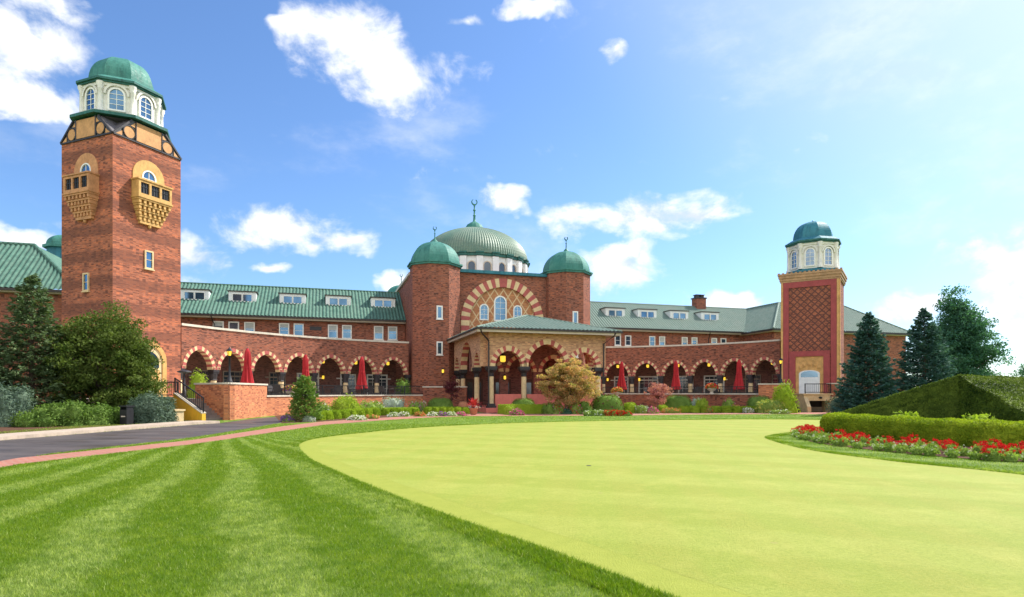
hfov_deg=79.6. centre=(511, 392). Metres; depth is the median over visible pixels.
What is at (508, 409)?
flower plant
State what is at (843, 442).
bedding flower
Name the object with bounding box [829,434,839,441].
bedding flower
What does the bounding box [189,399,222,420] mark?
staircase
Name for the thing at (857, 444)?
bedding flower
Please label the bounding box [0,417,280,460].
road
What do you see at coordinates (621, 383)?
patio umbrella
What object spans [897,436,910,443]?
bedding flower
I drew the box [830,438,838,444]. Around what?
bedding flower
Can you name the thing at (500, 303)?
window
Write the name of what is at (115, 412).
leafy shrub
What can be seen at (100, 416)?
leafy shrub
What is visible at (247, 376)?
patio umbrella
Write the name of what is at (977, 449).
bedding flower
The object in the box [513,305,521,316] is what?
window
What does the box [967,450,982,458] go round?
bedding flower
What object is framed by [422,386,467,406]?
retaining wall
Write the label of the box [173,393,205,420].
yellow wall
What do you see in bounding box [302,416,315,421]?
flower plant
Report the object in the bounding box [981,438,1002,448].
bedding flower
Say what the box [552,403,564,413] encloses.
flower plant
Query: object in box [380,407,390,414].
boxwood ball
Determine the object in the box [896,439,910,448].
bedding flower
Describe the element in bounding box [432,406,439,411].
boxwood ball
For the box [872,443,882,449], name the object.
bedding flower
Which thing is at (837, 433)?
bedding flower
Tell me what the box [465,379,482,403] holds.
door
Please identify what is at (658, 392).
pink tree
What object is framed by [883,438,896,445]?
bedding flower
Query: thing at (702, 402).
leafy shrub
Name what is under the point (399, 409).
boxwood ball
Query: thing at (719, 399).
retaining wall
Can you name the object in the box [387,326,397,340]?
window
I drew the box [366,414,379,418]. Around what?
flower plant
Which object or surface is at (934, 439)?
bedding flower
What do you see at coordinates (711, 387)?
flower urn
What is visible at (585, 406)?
leafy shrub
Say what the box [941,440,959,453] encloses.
bedding flower
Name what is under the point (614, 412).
flower plant
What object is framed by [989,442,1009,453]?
bedding flower
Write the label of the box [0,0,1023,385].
sky
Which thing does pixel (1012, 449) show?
bedding flower
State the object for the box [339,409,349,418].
boxwood ball
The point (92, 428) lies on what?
sidewalk
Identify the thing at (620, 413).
flower plant
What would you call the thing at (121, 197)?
corner tower
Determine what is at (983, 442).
bedding flower
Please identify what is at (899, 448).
bedding flower
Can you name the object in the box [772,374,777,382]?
french door
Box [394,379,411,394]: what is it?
leafy shrub
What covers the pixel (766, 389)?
retaining wall
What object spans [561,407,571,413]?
leafy shrub
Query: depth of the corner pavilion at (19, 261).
48.92 m
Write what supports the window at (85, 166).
in the corner tower at (121, 197)
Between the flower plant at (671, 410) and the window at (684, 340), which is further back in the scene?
the window at (684, 340)
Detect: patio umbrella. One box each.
[240,347,253,382]
[302,353,310,383]
[355,356,367,394]
[617,361,626,389]
[670,360,680,389]
[733,359,744,389]
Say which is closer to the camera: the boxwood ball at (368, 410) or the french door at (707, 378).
the boxwood ball at (368, 410)
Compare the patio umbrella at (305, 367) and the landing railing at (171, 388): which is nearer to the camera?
the landing railing at (171, 388)
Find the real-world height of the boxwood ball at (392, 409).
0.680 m
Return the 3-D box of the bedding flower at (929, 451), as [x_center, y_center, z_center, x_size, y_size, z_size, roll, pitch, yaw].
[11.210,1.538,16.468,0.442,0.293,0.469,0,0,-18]
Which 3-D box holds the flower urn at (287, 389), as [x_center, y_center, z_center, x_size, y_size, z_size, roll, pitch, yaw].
[-16.987,-0.129,47.212,1.268,1.059,1.184,0,0,0]
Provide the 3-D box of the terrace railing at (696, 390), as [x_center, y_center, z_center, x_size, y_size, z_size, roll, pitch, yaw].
[15.978,-0.235,59.237,14.752,0.650,1.552,0,0,29]
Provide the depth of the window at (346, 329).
66.70 m
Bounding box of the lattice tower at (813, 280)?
[777,220,847,395]
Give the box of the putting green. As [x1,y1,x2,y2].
[317,420,1023,596]
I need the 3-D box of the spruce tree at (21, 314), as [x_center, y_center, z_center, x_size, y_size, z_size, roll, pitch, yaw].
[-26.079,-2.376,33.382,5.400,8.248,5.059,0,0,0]
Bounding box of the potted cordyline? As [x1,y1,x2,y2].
[467,398,479,414]
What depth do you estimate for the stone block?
35.60 m
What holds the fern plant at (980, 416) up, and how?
on the lawn at (479, 542)
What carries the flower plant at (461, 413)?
on the lawn at (479, 542)
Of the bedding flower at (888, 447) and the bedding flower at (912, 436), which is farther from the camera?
the bedding flower at (912, 436)
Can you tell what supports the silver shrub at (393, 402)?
on the planting bed at (278, 417)
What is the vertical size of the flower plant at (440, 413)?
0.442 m
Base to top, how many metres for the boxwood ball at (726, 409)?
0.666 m
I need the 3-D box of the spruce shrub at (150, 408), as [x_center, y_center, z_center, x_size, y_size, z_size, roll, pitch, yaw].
[-19.999,0.840,34.056,2.808,1.904,2.395,0,0,0]
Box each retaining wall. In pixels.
[194,382,235,419]
[222,382,267,419]
[267,395,422,415]
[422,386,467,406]
[604,393,757,407]
[758,383,788,399]
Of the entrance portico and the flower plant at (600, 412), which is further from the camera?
the entrance portico
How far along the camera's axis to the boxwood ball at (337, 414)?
38.87 m
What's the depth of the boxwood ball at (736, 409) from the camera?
50.80 m
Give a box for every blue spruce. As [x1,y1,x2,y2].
[832,311,909,411]
[889,307,957,392]
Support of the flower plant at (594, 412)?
on the lawn at (479, 542)
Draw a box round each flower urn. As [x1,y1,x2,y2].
[285,384,295,394]
[611,387,622,396]
[705,383,718,393]
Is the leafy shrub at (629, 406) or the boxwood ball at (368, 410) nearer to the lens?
the boxwood ball at (368, 410)
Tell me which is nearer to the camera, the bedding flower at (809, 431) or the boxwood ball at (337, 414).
the bedding flower at (809, 431)
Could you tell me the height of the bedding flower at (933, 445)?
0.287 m
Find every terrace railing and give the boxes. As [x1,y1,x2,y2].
[267,384,422,394]
[603,386,757,392]
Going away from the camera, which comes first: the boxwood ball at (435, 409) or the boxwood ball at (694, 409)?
the boxwood ball at (435, 409)
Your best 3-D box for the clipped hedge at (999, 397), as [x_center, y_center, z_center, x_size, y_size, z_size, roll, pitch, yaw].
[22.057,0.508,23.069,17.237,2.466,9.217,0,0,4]
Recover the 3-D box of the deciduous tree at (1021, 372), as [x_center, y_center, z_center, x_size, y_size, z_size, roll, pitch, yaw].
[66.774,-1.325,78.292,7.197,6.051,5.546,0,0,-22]
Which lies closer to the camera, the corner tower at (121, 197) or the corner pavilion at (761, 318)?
the corner tower at (121, 197)
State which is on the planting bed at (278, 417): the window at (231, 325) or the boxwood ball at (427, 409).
the boxwood ball at (427, 409)
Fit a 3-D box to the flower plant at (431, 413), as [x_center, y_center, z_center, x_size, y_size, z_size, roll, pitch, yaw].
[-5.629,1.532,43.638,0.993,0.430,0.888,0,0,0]
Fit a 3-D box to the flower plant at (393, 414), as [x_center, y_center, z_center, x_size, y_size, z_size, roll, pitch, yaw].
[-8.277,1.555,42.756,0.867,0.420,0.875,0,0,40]
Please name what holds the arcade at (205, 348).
on the terrace
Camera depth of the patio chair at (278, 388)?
46.81 m
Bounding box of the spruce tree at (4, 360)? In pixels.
[0,332,21,387]
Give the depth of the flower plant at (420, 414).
43.15 m
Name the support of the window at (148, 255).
in the corner tower at (121, 197)
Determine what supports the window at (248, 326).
in the guest wing at (350, 314)
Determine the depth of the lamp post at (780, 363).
53.86 m
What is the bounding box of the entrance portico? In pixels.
[446,315,622,412]
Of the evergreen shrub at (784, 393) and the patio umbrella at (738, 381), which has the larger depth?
the patio umbrella at (738, 381)
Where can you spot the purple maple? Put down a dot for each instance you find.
(450, 386)
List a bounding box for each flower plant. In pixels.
[279,415,295,421]
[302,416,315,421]
[346,414,367,419]
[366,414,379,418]
[387,412,399,416]
[399,411,409,416]
[408,400,426,411]
[413,411,425,416]
[426,411,438,415]
[436,411,446,415]
[446,411,456,415]
[456,411,467,415]
[503,403,515,414]
[509,408,524,414]
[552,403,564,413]
[568,403,582,413]
[583,410,591,415]
[591,410,597,415]
[597,410,604,415]
[604,410,610,415]
[610,409,617,415]
[616,409,623,415]
[623,410,632,415]
[634,404,648,413]
[647,406,659,413]
[661,407,680,412]
[742,407,753,412]
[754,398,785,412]
[769,409,789,413]
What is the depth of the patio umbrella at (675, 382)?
61.72 m
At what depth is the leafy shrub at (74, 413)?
30.78 m
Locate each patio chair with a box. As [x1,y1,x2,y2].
[273,385,282,394]
[364,386,373,394]
[378,386,387,394]
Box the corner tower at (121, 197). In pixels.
[60,57,181,396]
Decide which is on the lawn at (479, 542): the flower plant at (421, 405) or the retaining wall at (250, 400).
the retaining wall at (250, 400)
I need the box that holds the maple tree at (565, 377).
[534,357,602,406]
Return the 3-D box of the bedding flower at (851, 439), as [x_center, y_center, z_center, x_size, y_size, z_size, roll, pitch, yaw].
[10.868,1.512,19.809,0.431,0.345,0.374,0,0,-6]
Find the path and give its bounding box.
[0,412,827,467]
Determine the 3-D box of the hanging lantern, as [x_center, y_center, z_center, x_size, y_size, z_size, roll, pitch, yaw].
[-0.803,-3.286,54.188,0.576,1.528,0.499,0,0,0]
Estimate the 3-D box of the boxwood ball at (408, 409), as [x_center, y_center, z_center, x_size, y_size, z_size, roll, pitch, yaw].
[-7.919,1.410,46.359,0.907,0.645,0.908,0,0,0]
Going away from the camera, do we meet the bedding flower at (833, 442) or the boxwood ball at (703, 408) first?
the bedding flower at (833, 442)
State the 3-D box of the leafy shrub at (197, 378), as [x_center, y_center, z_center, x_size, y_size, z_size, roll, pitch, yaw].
[-21.215,-0.629,41.527,1.582,2.120,1.350,0,0,0]
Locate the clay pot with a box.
[458,402,468,406]
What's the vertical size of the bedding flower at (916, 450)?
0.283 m
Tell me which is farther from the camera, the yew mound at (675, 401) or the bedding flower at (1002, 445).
the yew mound at (675, 401)
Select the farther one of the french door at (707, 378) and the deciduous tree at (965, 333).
the french door at (707, 378)
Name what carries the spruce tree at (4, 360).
on the planting bed at (5, 429)
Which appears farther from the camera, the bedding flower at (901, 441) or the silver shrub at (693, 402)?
the silver shrub at (693, 402)
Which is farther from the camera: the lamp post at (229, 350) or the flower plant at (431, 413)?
the flower plant at (431, 413)
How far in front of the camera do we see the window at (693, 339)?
79.36 m
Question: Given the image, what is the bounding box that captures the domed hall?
[388,200,592,394]
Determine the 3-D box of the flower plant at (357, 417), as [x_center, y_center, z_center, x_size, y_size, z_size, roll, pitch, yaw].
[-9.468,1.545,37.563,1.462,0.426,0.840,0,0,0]
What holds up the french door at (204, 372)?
in the arcade at (205, 348)
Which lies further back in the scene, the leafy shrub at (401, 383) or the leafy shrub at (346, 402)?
the leafy shrub at (401, 383)
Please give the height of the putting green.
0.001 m
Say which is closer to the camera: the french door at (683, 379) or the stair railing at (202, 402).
the stair railing at (202, 402)
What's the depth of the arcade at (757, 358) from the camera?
67.35 m
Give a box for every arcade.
[181,323,410,396]
[593,339,780,394]
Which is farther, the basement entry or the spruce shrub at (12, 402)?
the basement entry
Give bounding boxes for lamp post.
[226,347,232,381]
[778,358,782,382]
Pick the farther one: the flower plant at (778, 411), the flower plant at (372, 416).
the flower plant at (778, 411)
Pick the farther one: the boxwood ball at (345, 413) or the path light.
the boxwood ball at (345, 413)
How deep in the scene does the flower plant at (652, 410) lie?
48.95 m
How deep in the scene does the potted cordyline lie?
46.36 m
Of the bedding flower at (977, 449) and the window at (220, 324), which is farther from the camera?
the window at (220, 324)
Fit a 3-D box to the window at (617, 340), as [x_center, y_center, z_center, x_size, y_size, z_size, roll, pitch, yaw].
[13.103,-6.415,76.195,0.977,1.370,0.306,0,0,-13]
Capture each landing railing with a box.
[154,382,177,395]
[805,384,830,392]
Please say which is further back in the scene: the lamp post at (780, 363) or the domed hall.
the domed hall
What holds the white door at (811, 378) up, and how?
in the lattice tower at (813, 280)
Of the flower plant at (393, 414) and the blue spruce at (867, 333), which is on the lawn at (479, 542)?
the blue spruce at (867, 333)
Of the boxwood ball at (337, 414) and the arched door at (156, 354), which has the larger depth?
the arched door at (156, 354)
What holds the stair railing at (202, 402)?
on the yellow wall at (192, 412)
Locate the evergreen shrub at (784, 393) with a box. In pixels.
[771,379,800,412]
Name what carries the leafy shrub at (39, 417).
on the planting bed at (5, 429)
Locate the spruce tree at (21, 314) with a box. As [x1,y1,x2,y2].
[0,273,85,407]
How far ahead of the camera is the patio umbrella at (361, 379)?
54.62 m
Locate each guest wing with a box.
[181,282,405,390]
[590,294,766,345]
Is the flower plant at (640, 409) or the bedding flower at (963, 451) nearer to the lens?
the bedding flower at (963, 451)
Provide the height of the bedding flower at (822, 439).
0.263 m
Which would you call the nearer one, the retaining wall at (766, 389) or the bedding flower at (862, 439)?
the bedding flower at (862, 439)
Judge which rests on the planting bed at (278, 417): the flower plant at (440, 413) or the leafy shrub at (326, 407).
the leafy shrub at (326, 407)
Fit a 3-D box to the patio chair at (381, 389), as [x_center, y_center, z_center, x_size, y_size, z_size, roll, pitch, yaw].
[-11.938,-0.075,56.733,0.640,0.950,0.720,0,0,21]
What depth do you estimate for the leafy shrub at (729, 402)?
51.60 m
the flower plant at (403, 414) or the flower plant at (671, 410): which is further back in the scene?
the flower plant at (671, 410)
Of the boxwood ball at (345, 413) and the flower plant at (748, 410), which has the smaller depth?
the boxwood ball at (345, 413)
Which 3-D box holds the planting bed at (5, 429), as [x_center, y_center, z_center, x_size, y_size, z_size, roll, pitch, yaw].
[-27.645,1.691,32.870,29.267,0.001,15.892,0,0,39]
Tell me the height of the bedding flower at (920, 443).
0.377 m
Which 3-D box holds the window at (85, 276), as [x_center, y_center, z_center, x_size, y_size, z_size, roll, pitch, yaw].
[-29.072,-7.490,41.952,0.725,1.320,0.266,0,0,20]
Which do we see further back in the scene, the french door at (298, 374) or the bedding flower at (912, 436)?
the french door at (298, 374)
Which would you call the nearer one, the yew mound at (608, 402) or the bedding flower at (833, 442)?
the bedding flower at (833, 442)
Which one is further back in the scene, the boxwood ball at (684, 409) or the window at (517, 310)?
the window at (517, 310)
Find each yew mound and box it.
[426,397,453,406]
[512,397,534,404]
[590,393,624,410]
[664,394,691,407]
[746,395,769,406]
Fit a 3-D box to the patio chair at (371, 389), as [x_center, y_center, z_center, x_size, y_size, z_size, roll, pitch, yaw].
[-12.746,-0.075,54.780,0.720,0.950,0.640,0,0,34]
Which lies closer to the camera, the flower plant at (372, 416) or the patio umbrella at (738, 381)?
the flower plant at (372, 416)
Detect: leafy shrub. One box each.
[7,405,67,426]
[41,399,95,426]
[77,401,117,425]
[102,405,119,423]
[187,367,208,397]
[317,402,332,410]
[328,392,363,410]
[358,399,385,409]
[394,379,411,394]
[541,402,556,413]
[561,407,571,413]
[579,401,592,413]
[624,401,635,412]
[695,397,708,406]
[722,397,735,406]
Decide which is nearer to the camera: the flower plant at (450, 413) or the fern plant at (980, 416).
the fern plant at (980, 416)
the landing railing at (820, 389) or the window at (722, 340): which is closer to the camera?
the landing railing at (820, 389)
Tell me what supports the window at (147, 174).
in the corner tower at (121, 197)
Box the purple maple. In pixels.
[443,376,461,403]
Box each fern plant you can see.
[891,410,919,416]
[961,411,995,419]
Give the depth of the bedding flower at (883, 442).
18.93 m
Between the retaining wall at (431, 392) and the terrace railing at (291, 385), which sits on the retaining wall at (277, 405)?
the terrace railing at (291, 385)
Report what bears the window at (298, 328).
in the guest wing at (350, 314)
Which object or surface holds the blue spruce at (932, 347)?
on the lawn at (479, 542)
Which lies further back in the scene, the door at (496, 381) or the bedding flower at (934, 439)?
the door at (496, 381)
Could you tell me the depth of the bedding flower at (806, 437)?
21.60 m
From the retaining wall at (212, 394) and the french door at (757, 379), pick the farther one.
the french door at (757, 379)
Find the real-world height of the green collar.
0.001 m
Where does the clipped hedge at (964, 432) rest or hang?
on the lawn at (479, 542)
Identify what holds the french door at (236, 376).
in the arcade at (205, 348)
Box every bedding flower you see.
[802,434,812,439]
[803,427,814,436]
[811,435,819,441]
[817,436,831,442]
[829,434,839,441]
[830,429,845,440]
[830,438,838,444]
[836,434,849,445]
[845,434,855,443]
[850,440,865,447]
[852,430,867,441]
[856,433,871,446]
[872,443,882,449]
[877,436,894,443]
[879,443,892,450]
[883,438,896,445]
[892,443,908,452]
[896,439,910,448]
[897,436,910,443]
[903,439,920,449]
[906,434,923,442]
[907,444,923,453]
[913,437,927,449]
[920,445,940,455]
[925,442,941,449]
[928,438,939,445]
[940,440,959,448]
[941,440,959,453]
[943,448,959,457]
[955,447,972,455]
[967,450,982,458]
[969,442,987,452]
[973,440,987,447]
[979,453,992,459]
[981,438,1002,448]
[982,443,1005,460]
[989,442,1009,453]
[1001,449,1022,461]
[1006,443,1023,453]
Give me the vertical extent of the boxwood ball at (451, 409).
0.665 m
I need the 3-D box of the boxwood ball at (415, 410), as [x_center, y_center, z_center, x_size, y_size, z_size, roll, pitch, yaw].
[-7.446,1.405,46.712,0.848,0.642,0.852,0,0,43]
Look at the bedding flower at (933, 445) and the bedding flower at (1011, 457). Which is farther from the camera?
the bedding flower at (933, 445)
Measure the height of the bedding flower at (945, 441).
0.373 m
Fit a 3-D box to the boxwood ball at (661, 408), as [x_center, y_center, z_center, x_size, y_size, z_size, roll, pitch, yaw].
[12.511,1.366,51.208,1.196,0.743,1.234,0,0,0]
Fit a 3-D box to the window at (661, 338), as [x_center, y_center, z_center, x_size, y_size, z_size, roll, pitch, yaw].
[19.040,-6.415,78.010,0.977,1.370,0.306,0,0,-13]
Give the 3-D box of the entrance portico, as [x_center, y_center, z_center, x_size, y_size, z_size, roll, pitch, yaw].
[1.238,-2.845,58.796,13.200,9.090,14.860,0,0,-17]
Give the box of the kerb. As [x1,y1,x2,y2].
[0,421,219,439]
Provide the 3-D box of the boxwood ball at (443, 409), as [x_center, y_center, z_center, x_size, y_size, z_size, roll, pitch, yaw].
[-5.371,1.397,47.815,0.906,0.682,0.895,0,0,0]
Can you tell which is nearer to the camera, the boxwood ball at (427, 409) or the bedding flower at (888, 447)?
the bedding flower at (888, 447)
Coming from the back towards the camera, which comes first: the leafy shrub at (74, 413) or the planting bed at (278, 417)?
the planting bed at (278, 417)
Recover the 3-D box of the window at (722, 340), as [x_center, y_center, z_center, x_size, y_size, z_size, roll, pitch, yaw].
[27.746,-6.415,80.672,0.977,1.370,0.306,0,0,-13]
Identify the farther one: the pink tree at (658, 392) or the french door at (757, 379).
the french door at (757, 379)
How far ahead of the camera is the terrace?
37.41 m
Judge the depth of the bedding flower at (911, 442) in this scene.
17.48 m
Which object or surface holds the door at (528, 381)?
in the entrance portico
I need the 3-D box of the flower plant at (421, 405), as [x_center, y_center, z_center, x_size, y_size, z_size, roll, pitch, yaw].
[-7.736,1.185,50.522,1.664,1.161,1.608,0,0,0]
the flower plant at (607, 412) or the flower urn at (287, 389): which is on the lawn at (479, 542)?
the flower plant at (607, 412)
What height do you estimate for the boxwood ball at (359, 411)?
0.687 m
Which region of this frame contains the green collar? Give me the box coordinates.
[300,419,1023,596]
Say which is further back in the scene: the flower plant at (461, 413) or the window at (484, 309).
the window at (484, 309)
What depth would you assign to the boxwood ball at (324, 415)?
37.16 m
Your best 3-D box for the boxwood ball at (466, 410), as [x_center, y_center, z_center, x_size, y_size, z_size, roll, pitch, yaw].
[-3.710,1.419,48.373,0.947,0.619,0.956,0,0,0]
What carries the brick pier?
on the lawn at (479, 542)
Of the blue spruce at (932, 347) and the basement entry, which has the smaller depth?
the blue spruce at (932, 347)
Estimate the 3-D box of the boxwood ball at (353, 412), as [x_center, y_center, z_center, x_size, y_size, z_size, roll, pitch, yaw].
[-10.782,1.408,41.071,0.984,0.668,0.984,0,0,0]
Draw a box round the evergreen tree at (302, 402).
[282,375,323,420]
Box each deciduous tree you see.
[911,284,1016,377]
[1008,363,1023,376]
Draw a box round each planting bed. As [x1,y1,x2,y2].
[0,424,128,433]
[276,415,411,422]
[808,438,1023,461]
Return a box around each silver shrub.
[380,395,405,407]
[690,397,701,405]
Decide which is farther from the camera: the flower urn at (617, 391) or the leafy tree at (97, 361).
the flower urn at (617, 391)
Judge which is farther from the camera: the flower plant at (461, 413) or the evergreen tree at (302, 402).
the flower plant at (461, 413)
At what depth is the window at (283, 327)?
64.82 m
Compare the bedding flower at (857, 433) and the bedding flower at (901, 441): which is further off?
the bedding flower at (857, 433)
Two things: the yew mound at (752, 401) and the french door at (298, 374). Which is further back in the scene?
the french door at (298, 374)
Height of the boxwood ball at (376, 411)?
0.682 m
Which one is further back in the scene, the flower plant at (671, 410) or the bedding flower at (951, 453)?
the flower plant at (671, 410)
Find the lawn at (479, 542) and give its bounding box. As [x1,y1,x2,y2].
[0,412,1023,596]
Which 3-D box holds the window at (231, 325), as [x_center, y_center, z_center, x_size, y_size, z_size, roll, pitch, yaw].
[-28.708,-6.515,63.411,1.149,1.570,0.363,0,0,-11]
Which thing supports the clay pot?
on the planting bed at (278, 417)
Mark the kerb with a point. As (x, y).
(31, 435)
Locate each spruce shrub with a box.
[0,381,36,426]
[126,391,178,423]
[825,394,875,413]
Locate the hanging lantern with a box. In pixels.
[500,354,505,363]
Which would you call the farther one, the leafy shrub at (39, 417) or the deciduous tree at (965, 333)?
the deciduous tree at (965, 333)
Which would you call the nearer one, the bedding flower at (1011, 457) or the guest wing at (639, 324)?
the bedding flower at (1011, 457)
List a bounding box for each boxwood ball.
[316,411,325,419]
[323,410,333,419]
[332,410,341,418]
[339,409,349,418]
[347,408,357,415]
[353,408,364,415]
[362,407,372,416]
[371,407,380,415]
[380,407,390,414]
[389,407,397,412]
[397,407,404,412]
[404,407,412,414]
[410,407,419,414]
[423,406,432,413]
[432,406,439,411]
[439,406,447,412]
[447,406,455,412]
[454,406,461,412]
[462,407,469,413]
[656,404,667,412]
[678,405,689,412]
[689,405,700,412]
[699,405,710,412]
[711,406,721,412]
[720,406,731,412]
[731,406,741,412]
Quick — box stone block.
[173,409,184,420]
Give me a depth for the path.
23.58 m
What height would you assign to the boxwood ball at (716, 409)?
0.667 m
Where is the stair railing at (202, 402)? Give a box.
[174,378,203,412]
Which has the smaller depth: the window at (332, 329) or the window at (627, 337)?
the window at (332, 329)
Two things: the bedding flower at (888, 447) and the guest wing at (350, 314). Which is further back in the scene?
the guest wing at (350, 314)
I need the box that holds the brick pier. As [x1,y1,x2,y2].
[826,383,839,397]
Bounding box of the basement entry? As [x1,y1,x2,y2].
[794,393,832,411]
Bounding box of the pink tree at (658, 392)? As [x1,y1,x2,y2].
[644,382,673,408]
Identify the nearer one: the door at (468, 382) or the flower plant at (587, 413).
the flower plant at (587, 413)
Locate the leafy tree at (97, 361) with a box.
[34,299,173,407]
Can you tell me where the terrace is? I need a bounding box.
[47,398,194,408]
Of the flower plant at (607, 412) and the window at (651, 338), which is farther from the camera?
the window at (651, 338)
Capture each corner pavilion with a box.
[0,235,61,408]
[707,302,911,393]
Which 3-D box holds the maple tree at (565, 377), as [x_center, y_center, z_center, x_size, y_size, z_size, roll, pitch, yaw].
[4.554,-0.567,48.710,5.633,4.535,4.107,0,0,-22]
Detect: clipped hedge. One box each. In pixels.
[497,404,544,413]
[819,412,1023,447]
[838,374,1023,420]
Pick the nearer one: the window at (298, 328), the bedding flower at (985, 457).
the bedding flower at (985, 457)
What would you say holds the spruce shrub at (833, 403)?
on the lawn at (479, 542)
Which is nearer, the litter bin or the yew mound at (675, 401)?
the litter bin
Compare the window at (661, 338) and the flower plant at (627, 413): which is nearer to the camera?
the flower plant at (627, 413)
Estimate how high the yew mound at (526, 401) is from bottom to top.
1.317 m
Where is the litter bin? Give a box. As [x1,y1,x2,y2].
[118,405,134,424]
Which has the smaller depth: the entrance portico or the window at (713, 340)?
the entrance portico
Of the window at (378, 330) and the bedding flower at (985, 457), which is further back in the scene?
the window at (378, 330)
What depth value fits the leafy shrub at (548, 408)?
48.15 m
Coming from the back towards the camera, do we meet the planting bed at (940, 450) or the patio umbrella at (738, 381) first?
the patio umbrella at (738, 381)
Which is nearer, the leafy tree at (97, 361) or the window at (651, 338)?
the leafy tree at (97, 361)
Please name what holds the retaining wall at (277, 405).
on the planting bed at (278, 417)
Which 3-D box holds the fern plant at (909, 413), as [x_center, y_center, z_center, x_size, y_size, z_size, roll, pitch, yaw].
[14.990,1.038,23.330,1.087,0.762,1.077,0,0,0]
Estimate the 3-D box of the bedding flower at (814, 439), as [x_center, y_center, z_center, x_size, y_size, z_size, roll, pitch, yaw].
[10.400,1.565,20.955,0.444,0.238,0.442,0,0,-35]
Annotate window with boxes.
[80,163,90,171]
[81,273,89,292]
[142,170,155,181]
[143,250,154,270]
[214,321,223,327]
[228,321,238,329]
[244,322,254,330]
[279,323,288,333]
[294,323,303,335]
[328,324,337,337]
[342,325,351,338]
[374,326,382,339]
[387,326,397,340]
[479,304,488,319]
[494,296,506,320]
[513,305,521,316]
[614,336,620,345]
[625,335,630,345]
[649,336,654,345]
[659,336,664,344]
[681,337,687,344]
[691,337,696,343]
[711,338,716,342]
[720,338,725,342]
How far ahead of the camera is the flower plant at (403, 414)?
42.87 m
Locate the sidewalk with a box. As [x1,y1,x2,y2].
[0,420,204,435]
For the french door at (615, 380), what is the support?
in the arcade at (757, 358)
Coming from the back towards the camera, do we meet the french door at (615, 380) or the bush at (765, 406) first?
the french door at (615, 380)
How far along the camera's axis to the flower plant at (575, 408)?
48.12 m
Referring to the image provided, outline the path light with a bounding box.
[177,370,190,397]
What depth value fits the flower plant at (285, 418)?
35.27 m
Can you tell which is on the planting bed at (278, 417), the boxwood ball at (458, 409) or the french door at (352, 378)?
the boxwood ball at (458, 409)
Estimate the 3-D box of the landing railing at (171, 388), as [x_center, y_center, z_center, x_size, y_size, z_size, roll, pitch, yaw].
[-21.968,-0.195,38.800,2.359,0.950,0.090,0,0,21]
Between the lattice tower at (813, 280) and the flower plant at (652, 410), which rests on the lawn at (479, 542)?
the lattice tower at (813, 280)
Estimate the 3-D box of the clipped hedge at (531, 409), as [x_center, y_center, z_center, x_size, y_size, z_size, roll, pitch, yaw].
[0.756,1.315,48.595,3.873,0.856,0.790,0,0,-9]
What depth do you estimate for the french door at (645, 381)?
72.56 m
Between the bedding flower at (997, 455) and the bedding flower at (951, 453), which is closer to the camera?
the bedding flower at (997, 455)
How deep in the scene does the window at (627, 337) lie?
76.60 m
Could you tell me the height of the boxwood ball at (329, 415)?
0.670 m
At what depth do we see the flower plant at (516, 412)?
45.48 m
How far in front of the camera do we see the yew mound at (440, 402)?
51.47 m
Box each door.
[150,347,161,396]
[188,370,209,382]
[222,371,241,382]
[265,372,285,394]
[297,373,321,392]
[336,374,355,394]
[366,374,390,394]
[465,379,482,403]
[494,379,510,393]
[526,379,531,393]
[611,376,627,391]
[639,376,657,391]
[678,376,692,391]
[704,375,727,391]
[743,374,760,391]
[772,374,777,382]
[799,370,819,392]
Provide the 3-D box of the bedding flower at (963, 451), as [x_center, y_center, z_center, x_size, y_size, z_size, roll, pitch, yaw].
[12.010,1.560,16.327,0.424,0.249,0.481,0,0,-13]

